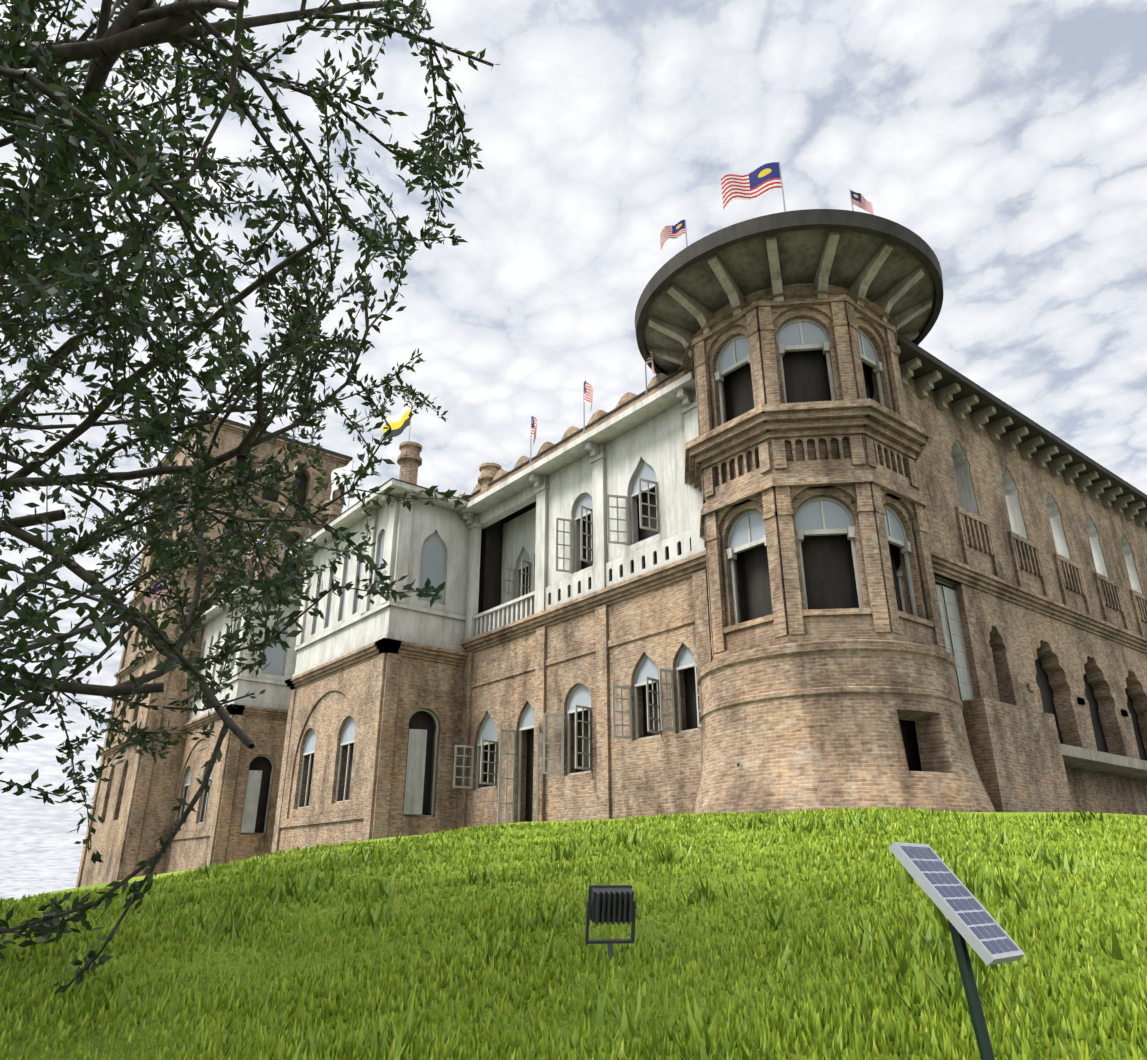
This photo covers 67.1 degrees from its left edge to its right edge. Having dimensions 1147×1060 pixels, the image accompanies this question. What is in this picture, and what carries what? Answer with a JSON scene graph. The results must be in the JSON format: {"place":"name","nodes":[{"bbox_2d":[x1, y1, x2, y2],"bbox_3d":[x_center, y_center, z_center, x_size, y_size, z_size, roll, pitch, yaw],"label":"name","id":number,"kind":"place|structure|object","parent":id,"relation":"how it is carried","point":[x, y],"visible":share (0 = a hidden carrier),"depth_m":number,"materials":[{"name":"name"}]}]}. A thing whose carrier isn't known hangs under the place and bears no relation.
{"place":"outdoors","nodes":[
{"label":"outdoors","id":0,"kind":"place"},
{"bbox_2d":[246,528,268,563],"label":"flag pole","id":1,"kind":"object","parent":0,"point":[259,540],"visible":0.12,"depth_m":47.48,"materials":[{"name":"multicoloured"}]},
{"bbox_2d":[0,805,1146,1059],"bbox_3d":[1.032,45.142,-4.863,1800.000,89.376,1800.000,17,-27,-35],"label":"grass lawn","id":2,"kind":"structure","parent":0,"point":[808,935],"depth_m":5.19,"materials":[{"name":"green plant"}]},
{"bbox_2d":[0,0,499,996],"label":"tree","id":3,"kind":"object","parent":2,"relation":"on","point":[82,276],"visible":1,"depth_m":6.11,"materials":[{"name":"green plant"}]},
{"bbox_2d":[585,885,635,959],"bbox_3d":[0.225,2.348,4.986,0.290,0.556,0.180,4,-22,-10],"label":"flood light","id":4,"kind":"object","parent":2,"relation":"on","point":[612,904],"visible":1,"depth_m":5.02,"materials":[{"name":"grey metal"}]},
{"bbox_2d":[75,365,1146,887],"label":"castle brick walls","id":5,"kind":"structure","parent":2,"relation":"on","point":[1033,597],"depth_m":29.84,"materials":[{"name":"brown brick"}]},
{"bbox_2d":[139,580,167,620],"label":"flag","id":6,"kind":"object","parent":5,"relation":"attached to","point":[147,600],"visible":0.48,"depth_m":48.83,"materials":[{"name":"multicoloured fabric"}]},
{"bbox_2d":[330,459,353,508],"bbox_3d":[-10.844,-1.151,39.483,0.317,4.002,2.016,18,-28,-38],"label":"flag","id":7,"kind":"object","parent":5,"relation":"on","point":[347,468],"visible":0.62,"depth_m":39.94,"materials":[{"name":"grey fabric"}]},
{"bbox_2d":[382,401,411,446],"bbox_3d":[-7.482,-2.993,35.730,0.358,4.607,2.100,18,-28,-37],"label":"flag","id":8,"kind":"object","parent":5,"relation":"on","point":[400,422],"visible":0.65,"depth_m":36.32,"materials":[{"name":"multicoloured"}]},
{"bbox_2d":[179,460,697,833],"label":"window frames","id":9,"kind":"structure","parent":5,"relation":"in","point":[677,670],"depth_m":29.96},
{"bbox_2d":[186,462,951,783],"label":"arched window panes","id":10,"kind":"structure","parent":9,"relation":"in","point":[432,562],"depth_m":32.74,"materials":[{"name":"grey glass"}]},
{"bbox_2d":[240,478,974,832],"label":"window shutters","id":11,"kind":"object","parent":9,"relation":"attached to","point":[954,648],"visible":0.77,"depth_m":27.11,"materials":[{"name":"grey wood"}]},
{"bbox_2d":[530,416,536,465],"bbox_3d":[-1.448,-3.312,31.634,0.152,2.408,0.929,4,-22,-9],"label":"flag","id":12,"kind":"object","parent":5,"relation":"on","point":[533,425],"visible":0.98,"depth_m":31.85,"materials":[{"name":"multicoloured fabric"}]},
{"bbox_2d":[583,381,592,434],"bbox_3d":[0.497,-4.212,29.398,0.141,2.401,0.925,6,-23,-13],"label":"flag","id":13,"kind":"object","parent":5,"relation":"on","point":[587,393],"visible":0.94,"depth_m":29.52,"materials":[{"name":"multicoloured fabric"}]},
{"bbox_2d":[645,353,655,397],"bbox_3d":[2.421,-5.120,27.148,0.131,2.400,0.930,4,-22,-9],"label":"flag","id":14,"kind":"object","parent":5,"relation":"on","point":[650,359],"visible":0.31,"depth_m":27.35,"materials":[{"name":"multicoloured fabric"}]},
{"bbox_2d":[156,332,1146,605],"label":"castle roofs","id":15,"kind":"structure","parent":5,"relation":"on","point":[930,362],"depth_m":30.10,"materials":[{"name":"brown tile"}]},
{"bbox_2d":[188,372,1142,721],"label":"upper wall","id":16,"kind":"structure","parent":5,"relation":"on","point":[656,432],"depth_m":31.95,"materials":[{"name":"white paint"}]},
{"bbox_2d":[220,455,1146,832],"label":"window openings","id":17,"kind":"object","parent":5,"relation":"in","point":[490,571],"visible":0.02,"depth_m":30.94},
{"bbox_2d":[724,350,921,770],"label":"tower windows","id":18,"kind":"structure","parent":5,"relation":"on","point":[829,574],"depth_m":21.66,"materials":[{"name":"black glass"}]},
{"bbox_2d":[693,639,995,813],"bbox_3d":[6.329,7.721,20.370,7.040,8.950,7.040,17,-27,-35],"label":"tower base","id":19,"kind":"object","parent":5,"relation":"on","point":[815,725],"visible":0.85,"depth_m":18.93,"materials":[{"name":"brown brick"}]},
{"bbox_2d":[660,219,687,249],"bbox_3d":[2.772,-8.078,23.934,0.749,1.257,0.129,-4,-22,10],"label":"flag","id":20,"kind":"object","parent":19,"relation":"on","point":[678,230],"visible":0.88,"depth_m":24.01,"materials":[{"name":"multicoloured fabric"}]},
{"bbox_2d":[721,161,785,211],"bbox_3d":[4.789,-8.882,23.076,1.606,2.105,0.224,-4,-22,10],"label":"flag","id":21,"kind":"object","parent":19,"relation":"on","point":[762,180],"visible":0.98,"depth_m":23.23,"materials":[{"name":"multicoloured fabric"}]},
{"bbox_2d":[849,189,873,214],"bbox_3d":[7.676,-8.506,23.007,0.567,1.356,0.091,2,-22,-4],"label":"flag","id":22,"kind":"object","parent":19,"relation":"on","point":[859,200],"visible":0.9,"depth_m":23.10,"materials":[{"name":"multicoloured fabric"}]},
{"bbox_2d":[896,345,1146,780],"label":"castle stone trim","id":23,"kind":"structure","parent":5,"relation":"attached to","point":[1078,758],"depth_m":29.26,"materials":[{"name":"beige stone"}]},
{"bbox_2d":[888,842,1024,1059],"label":"solar panel","id":24,"kind":"object","parent":2,"relation":"on","point":[975,925],"visible":1,"depth_m":2.57,"materials":[{"name":"grey"}]},
{"bbox_2d":[0,0,1146,899],"label":"sky","id":25,"kind":"structure","parent":0,"point":[1008,136],"materials":[{"name":"white"}]},
{"bbox_2d":[694,301,945,656],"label":"tower walls","id":26,"kind":"structure","parent":0,"point":[828,453],"depth_m":21.58,"materials":[{"name":"brown brick"}]},
{"bbox_2d":[683,283,897,374],"bbox_3d":[6.329,-5.385,25.666,6.145,0.520,6.145,17,-27,-35],"label":"tower drum","id":27,"kind":"object","parent":26,"relation":"on","point":[789,291],"visible":0.23,"depth_m":23.40,"materials":[{"name":"brown brick"}]},
{"bbox_2d":[642,229,935,374],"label":"roof soffit","id":28,"kind":"structure","parent":27,"relation":"on","point":[746,263],"depth_m":23.31,"materials":[{"name":"grey concrete"}]},
{"bbox_2d":[635,209,943,373],"bbox_3d":[6.329,-6.327,26.046,8.950,0.572,8.950,17,-27,-35],"label":"roof rim","id":29,"kind":"object","parent":28,"relation":"attached to","point":[672,268],"visible":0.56,"depth_m":22.50,"materials":[{"name":"grey concrete"}]},
{"bbox_2d":[648,230,931,375],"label":"roof brackets","id":30,"kind":"object","parent":27,"relation":"attached to","point":[703,315],"visible":0.42,"depth_m":23.48,"materials":[{"name":"grey concrete"}]},
{"bbox_2d":[684,294,945,661],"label":"tower cornices","id":31,"kind":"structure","parent":26,"relation":"attached to","point":[882,424],"depth_m":21.52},
{"bbox_2d":[714,319,917,623],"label":"window frames","id":32,"kind":"structure","parent":26,"relation":"in","point":[849,532],"depth_m":22.03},
{"bbox_2d":[719,322,903,564],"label":"arched window panes","id":33,"kind":"structure","parent":32,"relation":"in","point":[836,516],"depth_m":22.01,"materials":[{"name":"grey glass"}]}
]}

